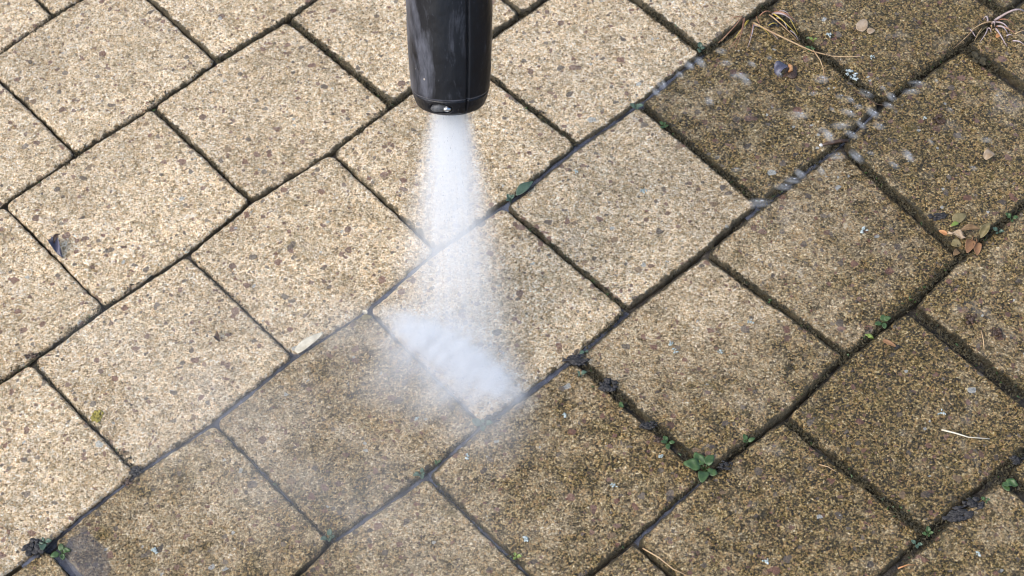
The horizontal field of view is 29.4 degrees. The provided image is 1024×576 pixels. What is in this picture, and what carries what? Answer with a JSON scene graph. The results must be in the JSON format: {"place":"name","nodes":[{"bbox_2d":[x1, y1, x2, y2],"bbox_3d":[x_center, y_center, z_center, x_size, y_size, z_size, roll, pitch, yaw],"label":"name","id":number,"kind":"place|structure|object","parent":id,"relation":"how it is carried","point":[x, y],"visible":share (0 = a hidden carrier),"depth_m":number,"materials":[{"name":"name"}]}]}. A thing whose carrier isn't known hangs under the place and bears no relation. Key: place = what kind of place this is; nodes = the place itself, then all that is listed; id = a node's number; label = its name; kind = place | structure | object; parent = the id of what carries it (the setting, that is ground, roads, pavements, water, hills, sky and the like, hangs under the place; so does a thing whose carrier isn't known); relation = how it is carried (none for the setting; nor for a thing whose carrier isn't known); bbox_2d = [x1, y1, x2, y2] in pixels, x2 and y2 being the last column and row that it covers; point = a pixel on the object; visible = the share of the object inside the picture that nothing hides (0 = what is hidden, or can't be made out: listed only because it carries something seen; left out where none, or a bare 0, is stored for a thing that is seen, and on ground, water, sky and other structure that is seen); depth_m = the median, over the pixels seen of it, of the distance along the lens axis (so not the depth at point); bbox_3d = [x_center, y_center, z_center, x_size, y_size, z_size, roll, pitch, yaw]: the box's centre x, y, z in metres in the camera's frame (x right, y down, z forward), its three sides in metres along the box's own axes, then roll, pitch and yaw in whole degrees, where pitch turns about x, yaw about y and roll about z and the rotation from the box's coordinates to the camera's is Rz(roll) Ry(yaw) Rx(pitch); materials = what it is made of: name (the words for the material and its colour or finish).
{"place":"outdoors","nodes":[
{"label":"outdoors","id":0,"kind":"place"},
{"bbox_2d":[406,0,492,115],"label":"spray lance","id":1,"kind":"object","parent":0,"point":[449,42],"visible":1,"depth_m":1.47,"materials":[{"name":"black plastic"}]},
{"label":"ground","id":2,"kind":"structure","parent":0,"visible":0},
{"bbox_2d":[0,0,51,54],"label":"paving stone","id":3,"kind":"object","parent":2,"relation":"on","point":[20,19],"visible":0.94,"depth_m":1.86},
{"bbox_2d":[0,84,73,209],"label":"paving stone","id":4,"kind":"object","parent":2,"relation":"on","point":[33,149],"visible":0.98,"depth_m":1.76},
{"bbox_2d":[13,552,67,575],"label":"paving stone","id":5,"kind":"object","parent":2,"relation":"on","point":[45,564],"visible":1,"depth_m":1.52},
{"bbox_2d":[0,209,102,384],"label":"paving stone","id":6,"kind":"object","parent":2,"relation":"on","point":[46,298],"visible":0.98,"depth_m":1.67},
{"bbox_2d":[23,352,38,358],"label":"soil clump","id":7,"kind":"object","parent":6,"relation":"on","point":[31,355],"visible":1,"depth_m":1.63,"materials":[{"name":"soil"}]},
{"bbox_2d":[38,0,83,16],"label":"paving stone","id":8,"kind":"object","parent":2,"relation":"on","point":[52,7],"visible":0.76,"depth_m":1.87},
{"bbox_2d":[0,367,132,575],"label":"paving stone","id":9,"kind":"object","parent":2,"relation":"on","point":[64,468],"visible":0.99,"depth_m":1.57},
{"bbox_2d":[21,538,46,557],"bbox_3d":[-0.374,0.204,1.532,0.019,0.004,0.018,19,59,16],"label":"soil clump","id":10,"kind":"object","parent":9,"relation":"on","point":[31,548],"visible":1,"depth_m":1.53,"materials":[{"name":"grey soil"}]},
{"bbox_2d":[38,537,51,549],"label":"weed","id":11,"kind":"object","parent":9,"relation":"on","point":[43,545],"visible":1,"depth_m":1.53,"materials":[{"name":"green plant"}]},
{"bbox_2d":[0,0,214,155],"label":"paving stone","id":12,"kind":"object","parent":2,"relation":"on","point":[75,78],"visible":0.96,"depth_m":1.82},
{"bbox_2d":[8,112,248,308],"bbox_3d":[-0.338,-0.065,1.737,0.162,0.035,0.157,-38,61,-21],"label":"paving stone","id":13,"kind":"object","parent":2,"relation":"on","point":[139,200],"visible":0.99,"depth_m":1.72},
{"bbox_2d":[47,236,62,257],"bbox_3d":[-0.396,-0.038,1.694,0.009,0.016,0.026,-29,58,-15],"label":"leaf","id":14,"kind":"object","parent":13,"relation":"on","point":[56,247],"visible":1,"depth_m":1.69,"materials":[{"name":"plant"}]},
{"bbox_2d":[53,234,59,242],"bbox_3d":[-0.396,-0.044,1.696,0.005,0.005,0.010,-5,55,0],"label":"leaf scrap","id":15,"kind":"object","parent":14,"relation":"on","point":[54,237],"visible":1,"depth_m":1.70,"materials":[{"name":"plant"}]},
{"bbox_2d":[37,259,291,469],"bbox_3d":[-0.290,0.069,1.641,0.162,0.035,0.154,-39,62,-21],"label":"paving stone","id":16,"kind":"object","parent":2,"relation":"on","point":[153,370],"visible":0.99,"depth_m":1.63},
{"bbox_2d":[91,410,103,422],"bbox_3d":[-0.340,0.105,1.598,0.010,0.003,0.013,11,57,11],"label":"moss spot","id":17,"kind":"object","parent":16,"relation":"on","point":[96,416],"visible":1,"depth_m":1.60,"materials":[{"name":"yellow plant"}]},
{"bbox_2d":[211,331,219,341],"bbox_3d":[-0.248,0.040,1.632,0.006,0.008,0.007,-5,55,0],"label":"leaf scrap","id":18,"kind":"object","parent":16,"relation":"on","point":[216,337],"visible":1,"depth_m":1.63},
{"bbox_2d":[57,428,327,575],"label":"paving stone","id":19,"kind":"object","parent":2,"relation":"on","point":[212,502],"visible":0.98,"depth_m":1.54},
{"bbox_2d":[121,478,133,484],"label":"soil clump","id":20,"kind":"object","parent":19,"relation":"on","point":[127,481],"visible":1,"depth_m":1.56,"materials":[{"name":"soil"}]},
{"bbox_2d":[128,466,142,476],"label":"soil clump","id":21,"kind":"object","parent":19,"relation":"on","point":[134,470],"visible":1,"depth_m":1.56,"materials":[{"name":"grey soil"}]},
{"bbox_2d":[147,0,317,63],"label":"paving stone","id":22,"kind":"object","parent":2,"relation":"on","point":[213,29],"visible":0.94,"depth_m":1.84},
{"bbox_2d":[157,24,388,202],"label":"paving stone","id":23,"kind":"object","parent":2,"relation":"on","point":[261,118],"visible":0.98,"depth_m":1.78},
{"bbox_2d":[191,157,431,357],"bbox_3d":[-0.172,-0.022,1.698,0.160,0.036,0.159,-37,61,-20],"label":"paving stone","id":24,"kind":"object","parent":2,"relation":"on","point":[327,246],"visible":0.98,"depth_m":1.68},
{"bbox_2d":[295,332,322,353],"bbox_3d":[-0.169,0.045,1.626,0.028,0.003,0.008,-37,61,-20],"label":"husk","id":25,"kind":"object","parent":24,"relation":"on","point":[304,344],"visible":1,"depth_m":1.62,"materials":[{"name":"white plant"}]},
{"bbox_2d":[219,314,477,542],"bbox_3d":[-0.133,0.118,1.597,0.161,0.035,0.159,-36,61,-20],"label":"paving stone","id":26,"kind":"object","parent":2,"relation":"on","point":[331,433],"visible":0.99,"depth_m":1.58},
{"bbox_2d":[362,314,371,319],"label":"leaf","id":27,"kind":"object","parent":26,"relation":"on","point":[365,316],"visible":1,"depth_m":1.64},
{"bbox_2d":[413,468,424,478],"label":"weed","id":28,"kind":"object","parent":26,"relation":"on","point":[416,473],"visible":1,"depth_m":1.55,"materials":[{"name":"green plant"}]},
{"bbox_2d":[292,0,517,107],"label":"paving stone","id":29,"kind":"object","parent":2,"relation":"on","point":[367,39],"visible":0.59,"depth_m":1.82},
{"bbox_2d":[300,481,526,575],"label":"paving stone","id":30,"kind":"object","parent":2,"relation":"on","point":[424,528],"visible":1,"depth_m":1.52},
{"bbox_2d":[336,81,572,247],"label":"paving stone","id":31,"kind":"object","parent":2,"relation":"on","point":[390,161],"visible":0.84,"depth_m":1.73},
{"bbox_2d":[373,210,621,419],"bbox_3d":[-0.013,0.027,1.654,0.160,0.036,0.159,-36,61,-20],"label":"paving stone","id":32,"kind":"object","parent":2,"relation":"on","point":[541,313],"visible":0.98,"depth_m":1.64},
{"bbox_2d":[389,314,508,401],"bbox_3d":[-0.049,0.058,1.605,0.188,0.028,0.092,32,63,23],"label":"impact splash","id":33,"kind":"object","parent":32,"relation":"on","point":[452,358],"visible":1,"depth_m":1.60,"materials":[{"name":"white liquid"}]},
{"bbox_2d":[484,412,500,422],"bbox_3d":[-0.016,0.105,1.577,0.013,0.004,0.010,-21,57,-11],"label":"water droplet","id":34,"kind":"object","parent":33,"relation":"on","point":[492,418],"visible":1,"depth_m":1.58,"materials":[{"name":"liquid"}]},
{"bbox_2d":[0,0,1023,575],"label":"soil","id":35,"kind":"structure","parent":2,"relation":"on","point":[52,548],"depth_m":1.60,"materials":[{"name":"black soil"}]},
{"bbox_2d":[50,543,70,559],"bbox_3d":[-0.353,0.209,1.529,0.011,0.011,0.013,28,61,21],"label":"weed","id":36,"kind":"object","parent":35,"relation":"on","point":[55,554],"visible":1,"depth_m":1.53,"materials":[{"name":"green plant"}]},
{"bbox_2d":[320,529,334,541],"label":"weed","id":37,"kind":"object","parent":35,"relation":"on","point":[329,532],"visible":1,"depth_m":1.52,"materials":[{"name":"green plant"}]},
{"bbox_2d":[21,53,876,575],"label":"water","id":38,"kind":"structure","parent":35,"relation":"on","point":[69,569],"depth_m":1.60,"materials":[{"name":"liquid"}]},
{"bbox_2d":[416,118,496,363],"bbox_3d":[-0.048,-0.036,1.570,0.190,0.236,0.073,18,31,32],"label":"water jet","id":39,"kind":"object","parent":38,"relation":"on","point":[447,253],"visible":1,"depth_m":1.57,"materials":[{"name":"white liquid"}]},
{"bbox_2d":[516,181,532,195],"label":"leaf","id":40,"kind":"object","parent":38,"relation":"on","point":[522,188],"visible":1,"depth_m":1.71,"materials":[{"name":"green plant"}]},
{"bbox_2d":[562,355,589,365],"bbox_3d":[0.053,0.059,1.605,0.023,0.005,0.012,-5,55,0],"label":"soil clump","id":41,"kind":"object","parent":38,"relation":"on","point":[574,360],"visible":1,"depth_m":1.60,"materials":[{"name":"black soil"}]},
{"bbox_2d":[0,0,1023,572],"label":"moss","id":42,"kind":"object","parent":35,"relation":"on","point":[902,516],"visible":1,"depth_m":1.65,"materials":[{"name":"green plant"}]},
{"bbox_2d":[972,51,986,64],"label":"weed","id":43,"kind":"object","parent":42,"relation":"on","point":[982,60],"visible":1,"depth_m":1.76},
{"bbox_2d":[597,378,617,391],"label":"soil clump","id":44,"kind":"object","parent":35,"relation":"on","point":[605,386],"visible":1,"depth_m":1.59,"materials":[{"name":"black soil"}]},
{"bbox_2d":[630,103,642,109],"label":"weed","id":45,"kind":"object","parent":35,"relation":"on","point":[633,105],"visible":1,"depth_m":1.75,"materials":[{"name":"green plant"}]},
{"bbox_2d":[639,421,657,429],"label":"soil clump","id":46,"kind":"object","parent":35,"relation":"on","point":[647,425],"visible":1,"depth_m":1.56,"materials":[{"name":"black soil"}]},
{"bbox_2d":[683,452,717,482],"bbox_3d":[0.152,0.142,1.544,0.024,0.012,0.027,-32,59,-17],"label":"weed","id":47,"kind":"object","parent":35,"relation":"on","point":[694,463],"visible":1,"depth_m":1.54,"materials":[{"name":"green plant"}]},
{"bbox_2d":[697,42,704,53],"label":"weed","id":48,"kind":"object","parent":35,"relation":"on","point":[700,45],"visible":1,"depth_m":1.79,"materials":[{"name":"green plant"}]},
{"bbox_2d":[743,434,754,446],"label":"weed","id":49,"kind":"object","parent":35,"relation":"in","point":[745,437],"visible":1,"depth_m":1.55,"materials":[{"name":"green plant"}]},
{"bbox_2d":[911,540,922,548],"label":"weed","id":50,"kind":"object","parent":35,"relation":"on","point":[918,544],"visible":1,"depth_m":1.49,"materials":[{"name":"green plant"}]},
{"bbox_2d":[922,526,933,536],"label":"weed","id":51,"kind":"object","parent":35,"relation":"on","point":[928,529],"visible":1,"depth_m":1.50,"materials":[{"name":"green plant"}]},
{"bbox_2d":[927,212,947,220],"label":"soil clump","id":52,"kind":"object","parent":35,"relation":"on","point":[940,216],"visible":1,"depth_m":1.67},
{"bbox_2d":[993,227,1003,233],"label":"weed","id":53,"kind":"object","parent":35,"relation":"on","point":[996,229],"visible":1,"depth_m":1.66,"materials":[{"name":"green plant"}]},
{"bbox_2d":[1002,478,1017,490],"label":"grass sprig","id":54,"kind":"object","parent":35,"relation":"on","point":[1008,483],"depth_m":1.52,"materials":[{"name":"green plant"}]},
{"bbox_2d":[502,0,547,17],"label":"paving stone","id":55,"kind":"object","parent":2,"relation":"on","point":[519,6],"visible":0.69,"depth_m":1.84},
{"bbox_2d":[431,365,699,575],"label":"paving stone","id":56,"kind":"object","parent":2,"relation":"on","point":[539,471],"visible":0.98,"depth_m":1.55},
{"bbox_2d":[472,418,492,430],"bbox_3d":[-0.024,0.110,1.577,0.012,0.011,0.014,-40,62,-22],"label":"water droplet","id":57,"kind":"object","parent":56,"relation":"on","point":[477,422],"visible":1,"depth_m":1.57,"materials":[{"name":"white liquid"}]},
{"bbox_2d":[513,552,521,559],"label":"weed","id":58,"kind":"object","parent":56,"relation":"on","point":[518,556],"visible":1,"depth_m":1.50,"materials":[{"name":"green plant"}]},
{"bbox_2d":[578,370,586,377],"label":"weed","id":59,"kind":"object","parent":56,"relation":"on","point":[582,372],"visible":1,"depth_m":1.60,"materials":[{"name":"green plant"}]},
{"bbox_2d":[653,435,664,443],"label":"soil clump","id":60,"kind":"object","parent":56,"relation":"on","point":[658,439],"visible":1,"depth_m":1.56,"materials":[{"name":"soil"}]},
{"bbox_2d":[661,436,674,448],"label":"weed","id":61,"kind":"object","parent":56,"relation":"on","point":[667,446],"visible":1,"depth_m":1.55,"materials":[{"name":"green plant"}]},
{"bbox_2d":[490,0,698,143],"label":"paving stone","id":62,"kind":"object","parent":2,"relation":"on","point":[580,71],"visible":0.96,"depth_m":1.79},
{"bbox_2d":[594,546,666,575],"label":"paving stone","id":63,"kind":"object","parent":2,"relation":"on","point":[632,561],"visible":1,"depth_m":1.50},
{"bbox_2d":[508,109,754,310],"bbox_3d":[0.105,-0.064,1.709,0.164,0.036,0.158,-38,61,-21],"label":"paving stone","id":64,"kind":"object","parent":2,"relation":"on","point":[599,217],"visible":0.99,"depth_m":1.69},
{"bbox_2d":[506,194,514,203],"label":"weed","id":65,"kind":"object","parent":64,"relation":"on","point":[509,196],"visible":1,"depth_m":1.70,"materials":[{"name":"green plant"}]},
{"bbox_2d":[660,121,667,128],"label":"weed","id":66,"kind":"object","parent":64,"relation":"on","point":[664,125],"visible":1,"depth_m":1.74,"materials":[{"name":"green plant"}]},
{"bbox_2d":[630,0,777,49],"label":"paving stone","id":67,"kind":"object","parent":2,"relation":"on","point":[698,21],"visible":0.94,"depth_m":1.81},
{"bbox_2d":[581,258,841,470],"bbox_3d":[0.163,0.067,1.615,0.158,0.037,0.160,-39,62,-21],"label":"paving stone","id":68,"kind":"object","parent":2,"relation":"on","point":[699,393],"visible":1,"depth_m":1.60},
{"bbox_2d":[644,13,876,203],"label":"paving stone","id":69,"kind":"object","parent":2,"relation":"on","point":[761,134],"visible":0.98,"depth_m":1.75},
{"bbox_2d":[767,20,782,26],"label":"soil clump","id":70,"kind":"object","parent":69,"relation":"on","point":[774,24],"visible":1,"depth_m":1.80,"materials":[{"name":"soil"}]},
{"bbox_2d":[774,61,797,78],"bbox_3d":[0.248,-0.198,1.767,0.021,0.014,0.015,-5,55,0],"label":"open husk","id":71,"kind":"object","parent":69,"relation":"on","point":[790,70],"visible":1,"depth_m":1.77,"materials":[{"name":"plant"}]},
{"bbox_2d":[718,10,859,80],"bbox_3d":[0.256,-0.227,1.786,0.129,0.010,0.064,21,59,17],"label":"dry grass tuft","id":72,"kind":"object","parent":69,"relation":"on","point":[780,12],"visible":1,"depth_m":1.79,"materials":[{"name":"plant"}]},
{"bbox_2d":[819,139,847,146],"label":"twig","id":73,"kind":"object","parent":69,"relation":"on","point":[837,141],"visible":1,"depth_m":1.72,"materials":[{"name":"wood"}]},
{"bbox_2d":[852,89,899,107],"bbox_3d":[0.325,-0.168,1.745,0.048,0.002,0.006,24,60,19],"label":"rootlet","id":74,"kind":"object","parent":69,"relation":"on","point":[872,101],"visible":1,"depth_m":1.75,"materials":[{"name":"plant"}]},
{"bbox_2d":[639,424,919,575],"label":"paving stone","id":75,"kind":"object","parent":2,"relation":"on","point":[781,500],"visible":0.99,"depth_m":1.51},
{"bbox_2d":[642,548,687,575],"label":"stalk","id":76,"kind":"object","parent":75,"relation":"on","point":[662,560],"visible":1,"depth_m":1.50,"materials":[{"name":"plant"}]},
{"bbox_2d":[717,460,732,469],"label":"soil clump","id":77,"kind":"object","parent":75,"relation":"on","point":[726,464],"visible":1,"depth_m":1.54,"materials":[{"name":"soil"}]},
{"bbox_2d":[709,150,954,356],"bbox_3d":[0.278,-0.022,1.670,0.166,0.036,0.158,-37,61,-20],"label":"paving stone","id":78,"kind":"object","parent":2,"relation":"on","point":[805,249],"visible":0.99,"depth_m":1.66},
{"bbox_2d":[875,315,890,328],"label":"weed","id":79,"kind":"object","parent":78,"relation":"on","point":[884,318],"visible":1,"depth_m":1.61,"materials":[{"name":"green plant"}]},
{"bbox_2d":[953,249,959,255],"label":"leaf","id":80,"kind":"object","parent":78,"relation":"on","point":[955,252],"visible":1,"depth_m":1.65,"materials":[{"name":"plant"}]},
{"bbox_2d":[769,0,996,105],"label":"paving stone","id":81,"kind":"object","parent":2,"relation":"on","point":[907,36],"visible":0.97,"depth_m":1.79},
{"bbox_2d":[845,69,857,77],"bbox_3d":[0.307,-0.194,1.766,0.012,0.002,0.011,-5,55,0],"label":"lichen flake","id":82,"kind":"object","parent":81,"relation":"on","point":[850,70],"visible":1,"depth_m":1.76,"materials":[{"name":"plant"}]},
{"bbox_2d":[856,19,867,31],"bbox_3d":[0.323,-0.242,1.796,0.011,0.002,0.016,19,58,16],"label":"petal","id":83,"kind":"object","parent":81,"relation":"on","point":[861,25],"visible":1,"depth_m":1.79,"materials":[{"name":"beige plant"}]},
{"bbox_2d":[867,28,874,33],"bbox_3d":[0.330,-0.236,1.792,0.008,0.002,0.007,-5,55,0],"label":"petal","id":84,"kind":"object","parent":81,"relation":"on","point":[870,30],"visible":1,"depth_m":1.79,"materials":[{"name":"plant"}]},
{"bbox_2d":[788,315,1023,532],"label":"paving stone","id":85,"kind":"object","parent":2,"relation":"on","point":[870,410],"visible":0.97,"depth_m":1.56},
{"bbox_2d":[882,339,895,346],"bbox_3d":[0.309,0.045,1.598,0.010,0.002,0.008,-5,55,0],"label":"leaf scrap","id":86,"kind":"object","parent":85,"relation":"on","point":[888,342],"visible":1,"depth_m":1.60,"materials":[{"name":"plant"}]},
{"bbox_2d":[941,429,989,438],"bbox_3d":[0.359,0.117,1.546,0.038,0.003,0.003,11,57,11],"label":"pine needle","id":87,"kind":"object","parent":85,"relation":"on","point":[962,435],"visible":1,"depth_m":1.55,"materials":[{"name":"plant"}]},
{"bbox_2d":[1009,455,1023,464],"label":"soil clump","id":88,"kind":"object","parent":85,"relation":"on","point":[1015,460],"visible":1,"depth_m":1.53,"materials":[{"name":"soil"}]},
{"bbox_2d":[844,53,1023,258],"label":"paving stone","id":89,"kind":"object","parent":2,"relation":"on","point":[939,174],"visible":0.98,"depth_m":1.71,"materials":[{"name":"brown stone"}]},
{"bbox_2d":[932,114,945,124],"bbox_3d":[0.378,-0.150,1.730,0.012,0.004,0.012,-5,55,0],"label":"moss spot","id":90,"kind":"object","parent":89,"relation":"on","point":[940,121],"visible":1,"depth_m":1.73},
{"bbox_2d":[939,230,946,235],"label":"leaf","id":91,"kind":"object","parent":89,"relation":"on","point":[943,232],"visible":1,"depth_m":1.66,"materials":[{"name":"plant"}]},
{"bbox_2d":[951,238,960,246],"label":"leaf","id":92,"kind":"object","parent":89,"relation":"on","point":[955,242],"visible":1,"depth_m":1.65,"materials":[{"name":"plant"}]},
{"bbox_2d":[947,229,965,238],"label":"leaf","id":93,"kind":"object","parent":89,"relation":"on","point":[958,233],"visible":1,"depth_m":1.65,"materials":[{"name":"beige plant"}]},
{"bbox_2d":[952,213,965,222],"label":"leaf","id":94,"kind":"object","parent":89,"relation":"on","point":[959,217],"visible":1,"depth_m":1.67,"materials":[{"name":"plant"}]},
{"bbox_2d":[965,235,975,252],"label":"leaf","id":95,"kind":"object","parent":89,"relation":"on","point":[969,245],"visible":1,"depth_m":1.65,"materials":[{"name":"brown plant"}]},
{"bbox_2d":[961,224,979,230],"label":"leaf","id":96,"kind":"object","parent":89,"relation":"on","point":[969,227],"visible":1,"depth_m":1.66,"materials":[{"name":"brown plant"}]},
{"bbox_2d":[979,222,990,237],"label":"leaf","id":97,"kind":"object","parent":89,"relation":"on","point":[984,230],"visible":1,"depth_m":1.65,"materials":[{"name":"plant"}]},
{"bbox_2d":[983,149,994,159],"bbox_3d":[0.416,-0.116,1.700,0.011,0.006,0.009,-5,55,0],"label":"petal","id":98,"kind":"object","parent":89,"relation":"on","point":[988,154],"visible":1,"depth_m":1.70,"materials":[{"name":"plant"}]},
{"bbox_2d":[891,483,1023,575],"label":"paving stone","id":99,"kind":"object","parent":2,"relation":"on","point":[992,531],"visible":0.99,"depth_m":1.49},
{"bbox_2d":[942,506,973,522],"bbox_3d":[0.344,0.174,1.507,0.026,0.005,0.014,-5,55,0],"label":"soil clump","id":100,"kind":"object","parent":99,"relation":"on","point":[953,515],"visible":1,"depth_m":1.50,"materials":[{"name":"grey soil"}]},
{"bbox_2d":[962,497,984,509],"bbox_3d":[0.357,0.167,1.512,0.018,0.005,0.012,-5,55,0],"label":"soil clump","id":101,"kind":"object","parent":99,"relation":"on","point":[973,503],"visible":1,"depth_m":1.51,"materials":[{"name":"grey soil"}]},
{"bbox_2d":[916,210,1023,396],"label":"paving stone","id":102,"kind":"object","parent":2,"relation":"on","point":[986,285],"visible":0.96,"depth_m":1.62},
{"bbox_2d":[965,314,978,324],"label":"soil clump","id":103,"kind":"object","parent":102,"relation":"on","point":[970,318],"visible":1,"depth_m":1.61,"materials":[{"name":"brown soil"}]},
{"bbox_2d":[973,238,981,254],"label":"leaf","id":104,"kind":"object","parent":102,"relation":"on","point":[977,247],"visible":1,"depth_m":1.65,"materials":[{"name":"plant"}]},
{"bbox_2d":[989,327,1002,338],"bbox_3d":[0.396,0.037,1.599,0.011,0.004,0.012,-5,55,0],"label":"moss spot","id":105,"kind":"object","parent":102,"relation":"on","point":[997,332],"visible":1,"depth_m":1.60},
{"bbox_2d":[1005,212,1017,221],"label":"weed","id":106,"kind":"object","parent":102,"relation":"on","point":[1008,215],"visible":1,"depth_m":1.66,"materials":[{"name":"green plant"}]},
{"bbox_2d":[969,2,1023,90],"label":"paving stone","id":107,"kind":"object","parent":2,"relation":"on","point":[1009,57],"visible":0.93,"depth_m":1.77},
{"bbox_2d":[953,9,1023,49],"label":"dry grass tuft","id":108,"kind":"object","parent":107,"relation":"on","point":[997,19],"visible":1,"depth_m":1.78,"materials":[{"name":"plant"}]},
{"bbox_2d":[978,0,1023,15],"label":"paving stone","id":109,"kind":"object","parent":2,"relation":"on","point":[1008,3],"visible":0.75,"depth_m":1.81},
{"bbox_2d":[1009,460,1023,489],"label":"paving stone","id":110,"kind":"object","parent":2,"relation":"on","point":[1019,474],"visible":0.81,"depth_m":1.53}
]}

